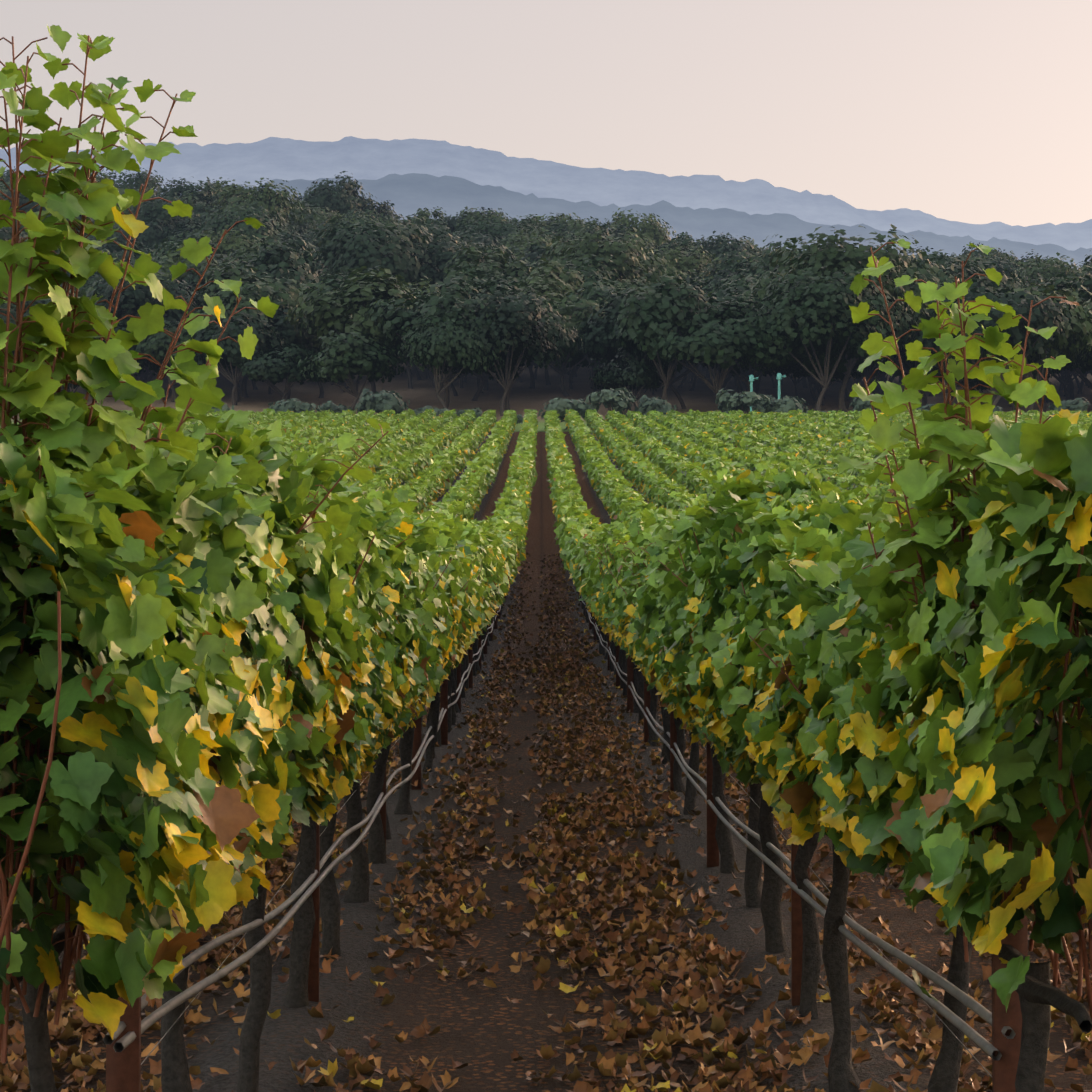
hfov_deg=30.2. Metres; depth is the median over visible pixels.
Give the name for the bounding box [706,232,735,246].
oak tree
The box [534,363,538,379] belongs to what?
oak tree
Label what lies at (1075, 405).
olive shrub
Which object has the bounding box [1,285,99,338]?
oak tree
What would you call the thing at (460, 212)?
oak tree
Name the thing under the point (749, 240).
oak tree
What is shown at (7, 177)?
oak tree
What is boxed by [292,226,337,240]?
oak tree
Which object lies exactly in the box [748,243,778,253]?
oak tree
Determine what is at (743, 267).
oak tree
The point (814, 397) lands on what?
oak tree
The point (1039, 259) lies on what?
oak tree
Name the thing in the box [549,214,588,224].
oak tree
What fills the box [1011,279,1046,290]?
oak tree
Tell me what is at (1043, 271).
oak tree
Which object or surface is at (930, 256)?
oak tree
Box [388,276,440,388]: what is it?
oak tree
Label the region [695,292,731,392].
oak tree
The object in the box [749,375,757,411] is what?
wind machine mast
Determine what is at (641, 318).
oak tree
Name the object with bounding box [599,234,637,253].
oak tree
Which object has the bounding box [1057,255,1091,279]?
oak tree
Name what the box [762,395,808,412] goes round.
olive shrub
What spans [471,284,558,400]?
oak tree
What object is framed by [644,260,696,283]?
oak tree
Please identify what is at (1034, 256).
oak tree
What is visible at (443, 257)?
oak tree
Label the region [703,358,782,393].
oak tree
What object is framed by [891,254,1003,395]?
oak tree
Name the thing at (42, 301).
oak tree
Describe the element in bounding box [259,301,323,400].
oak tree
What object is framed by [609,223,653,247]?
oak tree
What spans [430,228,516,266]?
oak tree
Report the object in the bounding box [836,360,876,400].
oak tree
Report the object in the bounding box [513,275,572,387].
oak tree
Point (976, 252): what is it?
oak tree
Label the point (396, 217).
oak tree
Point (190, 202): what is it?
oak tree
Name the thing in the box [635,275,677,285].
oak tree
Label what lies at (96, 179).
oak tree
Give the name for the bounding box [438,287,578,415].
oak tree
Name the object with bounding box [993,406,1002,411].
olive shrub
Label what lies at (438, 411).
olive shrub
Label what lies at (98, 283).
oak tree
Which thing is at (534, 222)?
oak tree
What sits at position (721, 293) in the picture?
oak tree
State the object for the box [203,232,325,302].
oak tree
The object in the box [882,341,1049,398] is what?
oak tree
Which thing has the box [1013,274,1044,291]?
oak tree
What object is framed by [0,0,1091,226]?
sky
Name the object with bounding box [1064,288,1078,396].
oak tree
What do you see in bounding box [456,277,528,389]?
oak tree
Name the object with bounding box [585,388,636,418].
olive shrub
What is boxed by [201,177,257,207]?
oak tree
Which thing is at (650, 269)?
oak tree
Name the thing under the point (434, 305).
oak tree
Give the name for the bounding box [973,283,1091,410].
oak tree
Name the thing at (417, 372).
oak tree
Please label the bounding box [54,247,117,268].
oak tree
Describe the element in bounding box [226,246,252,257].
oak tree
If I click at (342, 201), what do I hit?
oak tree
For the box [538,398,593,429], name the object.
olive shrub
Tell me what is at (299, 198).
oak tree
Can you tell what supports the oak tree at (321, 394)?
on the ground
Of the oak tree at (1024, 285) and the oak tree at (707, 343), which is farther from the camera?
the oak tree at (1024, 285)
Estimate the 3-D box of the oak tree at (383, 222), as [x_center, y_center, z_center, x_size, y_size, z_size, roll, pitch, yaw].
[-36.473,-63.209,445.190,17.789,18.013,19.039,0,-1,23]
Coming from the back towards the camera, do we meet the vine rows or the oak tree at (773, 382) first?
the oak tree at (773, 382)
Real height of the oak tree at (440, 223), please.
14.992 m
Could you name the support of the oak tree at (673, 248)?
on the ground
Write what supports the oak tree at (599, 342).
on the ground
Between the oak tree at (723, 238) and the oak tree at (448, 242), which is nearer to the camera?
the oak tree at (448, 242)
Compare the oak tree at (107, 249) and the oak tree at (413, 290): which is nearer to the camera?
the oak tree at (413, 290)
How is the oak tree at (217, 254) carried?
on the ground
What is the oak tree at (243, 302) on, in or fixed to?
on the ground
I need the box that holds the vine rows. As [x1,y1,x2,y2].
[152,412,1089,625]
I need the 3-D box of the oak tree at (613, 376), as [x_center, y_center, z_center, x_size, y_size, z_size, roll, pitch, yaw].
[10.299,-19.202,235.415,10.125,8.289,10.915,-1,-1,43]
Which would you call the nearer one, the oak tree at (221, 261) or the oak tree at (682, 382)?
the oak tree at (682, 382)
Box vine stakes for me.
[106,507,1027,1091]
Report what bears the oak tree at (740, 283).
on the ground
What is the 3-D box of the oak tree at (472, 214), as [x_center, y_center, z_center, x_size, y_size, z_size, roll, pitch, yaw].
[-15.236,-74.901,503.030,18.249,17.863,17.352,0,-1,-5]
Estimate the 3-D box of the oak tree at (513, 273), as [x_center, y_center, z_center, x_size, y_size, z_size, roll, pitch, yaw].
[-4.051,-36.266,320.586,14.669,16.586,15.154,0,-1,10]
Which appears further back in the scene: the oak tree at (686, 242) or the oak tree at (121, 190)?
the oak tree at (121, 190)
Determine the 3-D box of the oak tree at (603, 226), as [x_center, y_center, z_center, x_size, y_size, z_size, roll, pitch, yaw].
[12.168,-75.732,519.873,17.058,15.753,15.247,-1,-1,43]
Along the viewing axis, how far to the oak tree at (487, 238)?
443.73 m
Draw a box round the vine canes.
[0,35,1091,1062]
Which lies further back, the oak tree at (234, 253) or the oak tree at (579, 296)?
the oak tree at (234, 253)
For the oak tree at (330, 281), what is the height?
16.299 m
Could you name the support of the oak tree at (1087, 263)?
on the ground
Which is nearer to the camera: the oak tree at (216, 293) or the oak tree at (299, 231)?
the oak tree at (216, 293)
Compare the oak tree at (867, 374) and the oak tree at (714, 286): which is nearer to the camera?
the oak tree at (867, 374)
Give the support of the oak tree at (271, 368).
on the ground
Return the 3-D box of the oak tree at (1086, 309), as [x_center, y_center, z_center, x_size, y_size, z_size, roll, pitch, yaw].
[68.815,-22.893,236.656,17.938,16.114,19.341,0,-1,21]
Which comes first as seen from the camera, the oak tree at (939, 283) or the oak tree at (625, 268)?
the oak tree at (939, 283)
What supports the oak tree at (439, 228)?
on the ground
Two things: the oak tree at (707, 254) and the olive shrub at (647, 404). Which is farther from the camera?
the oak tree at (707, 254)
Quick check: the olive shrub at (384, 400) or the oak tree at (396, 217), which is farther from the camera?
the oak tree at (396, 217)
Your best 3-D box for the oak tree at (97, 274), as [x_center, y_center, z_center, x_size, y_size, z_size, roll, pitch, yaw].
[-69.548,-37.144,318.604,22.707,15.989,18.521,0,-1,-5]
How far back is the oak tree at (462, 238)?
440.00 m
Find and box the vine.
[0,25,1091,1091]
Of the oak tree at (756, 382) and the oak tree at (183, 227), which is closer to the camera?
the oak tree at (756, 382)
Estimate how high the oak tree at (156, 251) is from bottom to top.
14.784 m
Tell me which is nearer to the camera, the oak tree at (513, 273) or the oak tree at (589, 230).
the oak tree at (513, 273)
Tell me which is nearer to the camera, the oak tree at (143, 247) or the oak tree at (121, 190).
the oak tree at (143, 247)
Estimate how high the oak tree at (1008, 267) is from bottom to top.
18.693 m
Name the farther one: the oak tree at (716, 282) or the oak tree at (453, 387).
the oak tree at (716, 282)
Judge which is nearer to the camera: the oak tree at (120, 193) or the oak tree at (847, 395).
the oak tree at (847, 395)
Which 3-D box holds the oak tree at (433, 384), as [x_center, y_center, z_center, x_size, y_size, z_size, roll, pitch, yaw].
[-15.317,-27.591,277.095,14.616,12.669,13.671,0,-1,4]
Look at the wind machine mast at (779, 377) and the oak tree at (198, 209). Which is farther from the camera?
the oak tree at (198, 209)
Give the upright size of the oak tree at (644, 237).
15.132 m
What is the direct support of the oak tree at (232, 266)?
on the ground
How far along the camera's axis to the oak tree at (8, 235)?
318.12 m
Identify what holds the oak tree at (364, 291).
on the ground
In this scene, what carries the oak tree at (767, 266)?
on the ground
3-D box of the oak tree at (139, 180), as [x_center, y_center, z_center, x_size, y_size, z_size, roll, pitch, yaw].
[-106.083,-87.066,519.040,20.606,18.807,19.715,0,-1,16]
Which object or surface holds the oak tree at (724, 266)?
on the ground
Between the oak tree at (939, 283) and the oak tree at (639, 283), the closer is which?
the oak tree at (939, 283)
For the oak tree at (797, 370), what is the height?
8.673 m
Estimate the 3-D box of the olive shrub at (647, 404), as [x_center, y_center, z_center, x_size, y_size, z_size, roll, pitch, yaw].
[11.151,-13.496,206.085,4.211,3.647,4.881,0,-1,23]
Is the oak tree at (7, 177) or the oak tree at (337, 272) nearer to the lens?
the oak tree at (337, 272)
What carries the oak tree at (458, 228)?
on the ground
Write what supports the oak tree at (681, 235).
on the ground
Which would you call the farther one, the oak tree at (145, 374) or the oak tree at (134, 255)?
the oak tree at (134, 255)
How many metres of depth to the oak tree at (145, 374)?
266.46 m
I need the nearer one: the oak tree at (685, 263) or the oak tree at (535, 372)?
the oak tree at (535, 372)
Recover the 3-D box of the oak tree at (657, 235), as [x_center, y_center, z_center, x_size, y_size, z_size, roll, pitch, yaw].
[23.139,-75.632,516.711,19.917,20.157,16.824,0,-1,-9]
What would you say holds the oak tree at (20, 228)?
on the ground
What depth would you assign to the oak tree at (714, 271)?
360.43 m
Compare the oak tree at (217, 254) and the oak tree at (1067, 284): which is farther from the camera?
the oak tree at (217, 254)
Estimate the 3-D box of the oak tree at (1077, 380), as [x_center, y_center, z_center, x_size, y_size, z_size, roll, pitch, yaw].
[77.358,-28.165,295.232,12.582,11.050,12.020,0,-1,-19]
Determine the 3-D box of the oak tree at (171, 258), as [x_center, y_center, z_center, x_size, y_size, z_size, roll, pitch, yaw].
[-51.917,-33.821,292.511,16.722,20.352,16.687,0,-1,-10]
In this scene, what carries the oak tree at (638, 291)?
on the ground
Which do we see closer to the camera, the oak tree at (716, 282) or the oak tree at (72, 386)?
the oak tree at (72, 386)
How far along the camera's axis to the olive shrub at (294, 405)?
204.95 m
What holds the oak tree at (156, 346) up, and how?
on the ground
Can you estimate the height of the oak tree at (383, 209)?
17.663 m
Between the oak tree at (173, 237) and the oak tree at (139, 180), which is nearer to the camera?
the oak tree at (173, 237)
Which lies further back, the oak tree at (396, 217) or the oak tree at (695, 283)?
the oak tree at (396, 217)
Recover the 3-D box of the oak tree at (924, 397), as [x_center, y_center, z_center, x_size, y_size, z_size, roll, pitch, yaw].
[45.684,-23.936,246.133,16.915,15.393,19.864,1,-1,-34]
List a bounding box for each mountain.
[0,136,1091,250]
[160,173,1091,268]
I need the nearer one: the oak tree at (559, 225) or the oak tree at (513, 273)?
the oak tree at (513, 273)
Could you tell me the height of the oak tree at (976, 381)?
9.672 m
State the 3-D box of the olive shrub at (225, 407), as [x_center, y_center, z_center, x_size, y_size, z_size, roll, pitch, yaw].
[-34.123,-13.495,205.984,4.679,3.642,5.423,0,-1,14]
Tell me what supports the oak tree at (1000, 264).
on the ground
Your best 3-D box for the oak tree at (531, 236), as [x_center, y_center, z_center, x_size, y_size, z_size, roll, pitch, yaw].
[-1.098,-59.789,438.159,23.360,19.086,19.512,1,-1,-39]
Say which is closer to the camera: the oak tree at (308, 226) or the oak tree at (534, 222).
the oak tree at (308, 226)
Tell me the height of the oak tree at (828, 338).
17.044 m
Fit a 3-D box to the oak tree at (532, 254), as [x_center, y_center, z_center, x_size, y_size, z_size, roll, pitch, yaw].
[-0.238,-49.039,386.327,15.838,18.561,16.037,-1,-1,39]
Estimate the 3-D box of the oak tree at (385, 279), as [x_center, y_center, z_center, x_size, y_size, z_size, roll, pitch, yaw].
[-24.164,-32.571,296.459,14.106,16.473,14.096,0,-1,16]
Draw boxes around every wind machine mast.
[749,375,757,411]
[776,373,785,398]
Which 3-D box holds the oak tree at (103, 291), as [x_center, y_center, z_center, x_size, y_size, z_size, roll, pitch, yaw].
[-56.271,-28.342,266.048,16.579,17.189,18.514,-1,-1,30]
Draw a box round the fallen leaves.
[0,553,1091,1091]
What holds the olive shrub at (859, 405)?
on the ground
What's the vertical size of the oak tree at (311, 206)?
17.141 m
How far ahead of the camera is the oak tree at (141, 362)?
250.25 m
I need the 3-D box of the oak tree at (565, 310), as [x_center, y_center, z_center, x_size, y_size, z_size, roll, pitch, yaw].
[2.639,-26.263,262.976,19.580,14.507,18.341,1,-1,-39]
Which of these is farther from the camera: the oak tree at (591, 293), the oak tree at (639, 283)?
the oak tree at (639, 283)
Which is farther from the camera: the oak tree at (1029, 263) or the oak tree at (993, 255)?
the oak tree at (993, 255)
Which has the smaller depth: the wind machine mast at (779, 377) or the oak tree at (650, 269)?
the wind machine mast at (779, 377)
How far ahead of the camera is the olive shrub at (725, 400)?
203.22 m
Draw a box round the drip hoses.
[103,595,1015,1059]
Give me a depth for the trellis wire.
5.95 m
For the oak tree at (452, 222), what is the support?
on the ground
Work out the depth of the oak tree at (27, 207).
418.43 m
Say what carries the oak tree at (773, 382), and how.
on the ground
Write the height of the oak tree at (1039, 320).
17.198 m
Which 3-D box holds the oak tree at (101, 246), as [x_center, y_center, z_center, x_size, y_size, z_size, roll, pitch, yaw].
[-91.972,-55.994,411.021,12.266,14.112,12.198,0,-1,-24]
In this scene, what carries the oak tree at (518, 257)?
on the ground
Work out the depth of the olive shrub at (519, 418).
210.49 m
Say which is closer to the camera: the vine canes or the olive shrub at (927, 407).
the vine canes
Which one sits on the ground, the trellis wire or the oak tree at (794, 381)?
the oak tree at (794, 381)
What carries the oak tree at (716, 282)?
on the ground
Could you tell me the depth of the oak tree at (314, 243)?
373.95 m
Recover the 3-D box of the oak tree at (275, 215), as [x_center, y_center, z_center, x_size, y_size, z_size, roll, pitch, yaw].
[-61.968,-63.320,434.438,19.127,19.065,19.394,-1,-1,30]
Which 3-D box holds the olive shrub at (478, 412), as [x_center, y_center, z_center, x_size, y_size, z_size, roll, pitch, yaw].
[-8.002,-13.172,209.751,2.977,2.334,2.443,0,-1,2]
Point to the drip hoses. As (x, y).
(949, 1015)
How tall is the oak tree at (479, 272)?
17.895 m
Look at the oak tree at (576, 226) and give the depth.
477.93 m
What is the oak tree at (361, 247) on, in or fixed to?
on the ground
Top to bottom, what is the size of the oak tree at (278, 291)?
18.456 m
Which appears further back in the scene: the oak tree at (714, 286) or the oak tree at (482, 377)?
the oak tree at (714, 286)
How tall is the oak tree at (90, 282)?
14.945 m
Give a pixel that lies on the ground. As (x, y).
(484, 1030)
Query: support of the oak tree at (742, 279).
on the ground
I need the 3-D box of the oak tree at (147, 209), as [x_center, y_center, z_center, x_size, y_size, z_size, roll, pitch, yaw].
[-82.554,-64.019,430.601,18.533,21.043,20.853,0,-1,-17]
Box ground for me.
[0,354,1091,1091]
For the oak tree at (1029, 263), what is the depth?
451.02 m
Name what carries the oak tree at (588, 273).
on the ground
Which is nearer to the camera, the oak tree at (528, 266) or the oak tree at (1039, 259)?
the oak tree at (528, 266)
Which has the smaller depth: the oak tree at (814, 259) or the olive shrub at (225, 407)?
the olive shrub at (225, 407)
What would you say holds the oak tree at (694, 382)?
on the ground
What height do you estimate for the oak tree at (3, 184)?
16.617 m
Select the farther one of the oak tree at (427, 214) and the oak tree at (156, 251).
the oak tree at (427, 214)
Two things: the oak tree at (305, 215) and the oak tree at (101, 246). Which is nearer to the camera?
the oak tree at (101, 246)
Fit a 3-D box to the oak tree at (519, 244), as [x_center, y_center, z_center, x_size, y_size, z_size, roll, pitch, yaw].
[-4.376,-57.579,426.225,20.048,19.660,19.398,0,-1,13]
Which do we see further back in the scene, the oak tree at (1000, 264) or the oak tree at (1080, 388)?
the oak tree at (1000, 264)
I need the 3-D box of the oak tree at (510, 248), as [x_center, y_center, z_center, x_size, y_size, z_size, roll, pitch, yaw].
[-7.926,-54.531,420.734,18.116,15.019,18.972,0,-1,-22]
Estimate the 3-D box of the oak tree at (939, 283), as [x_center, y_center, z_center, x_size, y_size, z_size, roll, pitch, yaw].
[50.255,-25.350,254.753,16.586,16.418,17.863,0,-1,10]
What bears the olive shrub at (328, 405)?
on the ground
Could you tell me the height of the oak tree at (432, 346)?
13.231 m
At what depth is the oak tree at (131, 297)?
254.75 m
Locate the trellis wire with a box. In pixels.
[141,662,991,1076]
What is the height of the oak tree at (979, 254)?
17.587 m
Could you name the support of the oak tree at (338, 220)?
on the ground
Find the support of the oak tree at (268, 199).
on the ground
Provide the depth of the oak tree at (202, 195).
487.65 m
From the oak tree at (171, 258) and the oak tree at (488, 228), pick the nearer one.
the oak tree at (171, 258)
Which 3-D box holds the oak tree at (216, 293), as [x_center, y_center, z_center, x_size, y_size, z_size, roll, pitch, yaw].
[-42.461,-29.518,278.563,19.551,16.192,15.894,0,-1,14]
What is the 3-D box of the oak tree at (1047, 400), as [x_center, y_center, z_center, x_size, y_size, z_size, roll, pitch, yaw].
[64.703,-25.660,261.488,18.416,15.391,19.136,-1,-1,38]
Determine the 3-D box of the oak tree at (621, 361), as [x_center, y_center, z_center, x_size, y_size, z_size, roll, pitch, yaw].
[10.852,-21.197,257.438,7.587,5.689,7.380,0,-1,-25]
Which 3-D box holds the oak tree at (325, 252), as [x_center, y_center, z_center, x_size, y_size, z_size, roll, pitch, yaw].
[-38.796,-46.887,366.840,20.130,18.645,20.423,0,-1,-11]
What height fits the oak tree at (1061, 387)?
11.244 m
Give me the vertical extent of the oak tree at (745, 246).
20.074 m
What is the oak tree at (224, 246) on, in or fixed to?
on the ground
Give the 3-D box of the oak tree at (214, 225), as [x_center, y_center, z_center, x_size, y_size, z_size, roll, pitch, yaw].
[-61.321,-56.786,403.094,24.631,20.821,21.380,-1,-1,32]
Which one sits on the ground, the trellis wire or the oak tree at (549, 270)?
the oak tree at (549, 270)
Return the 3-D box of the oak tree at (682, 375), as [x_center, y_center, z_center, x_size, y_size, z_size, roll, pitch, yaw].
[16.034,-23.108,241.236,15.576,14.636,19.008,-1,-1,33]
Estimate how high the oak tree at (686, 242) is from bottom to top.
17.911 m
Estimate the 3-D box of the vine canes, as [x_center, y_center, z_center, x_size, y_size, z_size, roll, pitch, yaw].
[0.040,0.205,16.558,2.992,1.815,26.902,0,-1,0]
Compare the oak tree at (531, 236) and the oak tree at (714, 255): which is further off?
the oak tree at (531, 236)
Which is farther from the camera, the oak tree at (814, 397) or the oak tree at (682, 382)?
the oak tree at (682, 382)
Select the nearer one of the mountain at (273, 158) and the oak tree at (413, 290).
the oak tree at (413, 290)
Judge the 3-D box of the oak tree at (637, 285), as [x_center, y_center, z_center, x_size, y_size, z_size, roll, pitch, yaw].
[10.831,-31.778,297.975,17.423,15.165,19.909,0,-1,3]
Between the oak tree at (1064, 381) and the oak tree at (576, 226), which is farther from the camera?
the oak tree at (576, 226)
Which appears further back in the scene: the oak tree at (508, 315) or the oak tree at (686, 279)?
the oak tree at (686, 279)
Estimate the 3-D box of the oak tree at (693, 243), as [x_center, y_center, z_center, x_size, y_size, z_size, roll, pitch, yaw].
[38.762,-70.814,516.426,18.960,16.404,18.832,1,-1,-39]
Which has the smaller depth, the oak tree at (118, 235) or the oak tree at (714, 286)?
the oak tree at (714, 286)
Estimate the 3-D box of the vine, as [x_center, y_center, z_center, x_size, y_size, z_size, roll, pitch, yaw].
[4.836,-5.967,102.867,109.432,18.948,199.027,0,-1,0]
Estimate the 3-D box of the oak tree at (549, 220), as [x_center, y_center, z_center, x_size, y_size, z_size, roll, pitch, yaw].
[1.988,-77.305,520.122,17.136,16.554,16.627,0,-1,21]
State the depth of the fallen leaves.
9.41 m
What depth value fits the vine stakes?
7.85 m
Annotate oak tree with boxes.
[0,169,45,187]
[0,172,93,230]
[0,176,10,191]
[0,212,27,236]
[0,223,27,240]
[0,298,96,354]
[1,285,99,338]
[42,168,116,204]
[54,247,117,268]
[60,274,103,295]
[61,381,79,392]
[78,262,161,329]
[79,269,173,380]
[84,218,131,252]
[87,264,119,280]
[89,235,120,253]
[89,268,205,382]
[90,172,134,193]
[97,237,157,264]
[102,167,168,197]
[109,321,150,376]
[116,192,203,238]
[117,189,153,213]
[119,216,176,249]
[126,239,157,254]
[136,320,208,401]
[137,365,151,382]
[140,243,171,262]
[150,177,233,206]
[151,222,225,252]
[151,244,224,291]
[152,219,203,251]
[153,238,182,264]
[165,259,233,378]
[166,278,284,400]
[167,256,305,397]
[170,190,208,215]
[180,199,220,222]
[183,233,239,266]
[184,309,287,404]
[185,203,286,248]
[193,274,297,387]
[197,225,263,257]
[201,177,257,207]
[202,177,315,229]
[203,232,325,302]
[210,260,242,272]
[214,255,235,266]
[219,235,326,280]
[224,202,295,241]
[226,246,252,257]
[239,343,317,402]
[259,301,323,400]
[267,228,324,252]
[277,302,362,397]
[278,198,339,225]
[283,266,422,397]
[284,222,307,239]
[285,213,321,236]
[285,281,328,381]
[289,200,330,216]
[290,193,309,204]
[292,216,442,289]
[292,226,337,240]
[296,171,377,217]
[297,330,413,410]
[305,273,355,388]
[306,269,361,300]
[312,237,352,268]
[317,211,377,229]
[353,213,404,240]
[354,195,401,222]
[356,207,410,225]
[358,271,524,407]
[368,265,417,375]
[385,220,473,269]
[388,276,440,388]
[397,303,504,408]
[405,285,453,379]
[406,206,446,226]
[407,215,450,234]
[407,283,419,374]
[411,360,468,395]
[412,237,503,289]
[419,297,437,387]
[425,223,448,243]
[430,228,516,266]
[437,207,509,231]
[438,207,484,220]
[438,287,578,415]
[439,258,518,378]
[441,228,505,247]
[443,232,471,244]
[443,241,536,281]
[446,220,475,236]
[449,206,514,228]
[456,216,535,242]
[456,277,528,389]
[468,273,582,409]
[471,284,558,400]
[488,213,553,233]
[495,225,556,257]
[498,228,563,245]
[503,244,524,257]
[504,263,529,365]
[508,248,541,263]
[508,258,587,384]
[509,259,542,272]
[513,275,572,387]
[519,241,569,265]
[526,212,578,231]
[528,285,615,395]
[529,227,682,291]
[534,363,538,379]
[536,218,612,236]
[548,252,631,376]
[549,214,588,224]
[552,216,601,241]
[552,279,617,392]
[565,222,613,241]
[571,283,674,396]
[573,281,634,385]
[580,276,657,295]
[586,218,610,229]
[586,346,674,407]
[596,281,668,296]
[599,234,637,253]
[600,208,676,246]
[603,357,649,391]
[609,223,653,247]
[609,274,726,401]
[617,233,658,253]
[617,277,652,296]
[627,252,686,283]
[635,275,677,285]
[636,239,692,259]
[637,290,789,411]
[639,244,711,280]
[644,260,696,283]
[645,289,723,408]
[658,233,700,254]
[669,232,694,245]
[677,269,728,370]
[677,367,687,387]
[679,239,704,248]
[681,293,769,391]
[683,275,718,377]
[683,362,698,390]
[687,247,717,270]
[690,231,761,263]
[691,252,751,282]
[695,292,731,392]
[697,245,793,290]
[697,271,759,379]
[698,274,768,385]
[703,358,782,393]
[705,250,770,274]
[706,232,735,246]
[706,269,779,390]
[707,280,788,393]
[713,254,796,284]
[725,271,779,387]
[729,237,767,258]
[732,265,910,411]
[737,236,763,251]
[740,234,846,377]
[742,224,961,412]
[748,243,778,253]
[769,375,775,387]
[772,368,803,397]
[782,352,860,404]
[803,357,861,400]
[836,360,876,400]
[851,361,904,394]
[854,307,904,393]
[856,294,967,408]
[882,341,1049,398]
[889,278,974,404]
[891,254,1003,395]
[896,248,1037,392]
[896,274,1073,405]
[907,245,979,272]
[929,249,984,259]
[948,348,1061,410]
[951,247,1017,267]
[955,256,1023,282]
[958,243,1015,259]
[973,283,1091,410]
[989,255,1043,273]
[1011,252,1091,291]
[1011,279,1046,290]
[1012,254,1074,277]
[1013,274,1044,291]
[1015,249,1064,265]
[1019,284,1086,402]
[1030,265,1091,400]
[1032,255,1066,271]
[1047,340,1091,409]
[1049,367,1085,399]
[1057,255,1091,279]
[1059,370,1064,390]
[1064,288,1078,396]
[1069,294,1091,368]
[1070,256,1091,295]
[1073,373,1079,387]
[1077,369,1088,393]
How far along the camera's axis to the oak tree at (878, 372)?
268.51 m
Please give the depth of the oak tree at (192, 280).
284.34 m
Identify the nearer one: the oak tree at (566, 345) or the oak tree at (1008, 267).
the oak tree at (566, 345)
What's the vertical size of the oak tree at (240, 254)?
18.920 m
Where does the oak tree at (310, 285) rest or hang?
on the ground
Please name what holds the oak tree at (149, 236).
on the ground
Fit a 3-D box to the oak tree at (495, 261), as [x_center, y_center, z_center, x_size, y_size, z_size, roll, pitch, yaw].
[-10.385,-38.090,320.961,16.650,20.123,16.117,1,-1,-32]
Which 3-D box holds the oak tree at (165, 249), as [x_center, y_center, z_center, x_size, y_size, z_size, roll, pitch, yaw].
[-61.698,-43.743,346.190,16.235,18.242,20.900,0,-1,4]
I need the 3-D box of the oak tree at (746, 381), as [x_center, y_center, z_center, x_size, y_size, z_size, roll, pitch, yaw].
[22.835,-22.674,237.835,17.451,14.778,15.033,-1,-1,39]
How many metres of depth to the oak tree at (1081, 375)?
243.69 m
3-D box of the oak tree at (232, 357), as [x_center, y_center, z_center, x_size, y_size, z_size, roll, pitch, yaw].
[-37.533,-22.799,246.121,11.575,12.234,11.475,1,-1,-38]
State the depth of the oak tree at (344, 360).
231.16 m
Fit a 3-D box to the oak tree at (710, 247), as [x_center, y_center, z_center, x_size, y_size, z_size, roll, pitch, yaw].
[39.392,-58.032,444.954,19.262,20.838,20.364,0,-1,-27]
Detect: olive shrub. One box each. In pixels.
[211,400,233,411]
[268,398,321,412]
[320,400,352,412]
[354,388,409,414]
[413,405,449,416]
[456,408,482,418]
[516,414,523,423]
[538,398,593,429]
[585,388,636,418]
[634,395,676,415]
[715,388,770,413]
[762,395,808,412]
[849,397,876,410]
[912,403,935,410]
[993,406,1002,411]
[1048,397,1088,412]
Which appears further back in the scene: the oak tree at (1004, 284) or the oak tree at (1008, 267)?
the oak tree at (1008, 267)

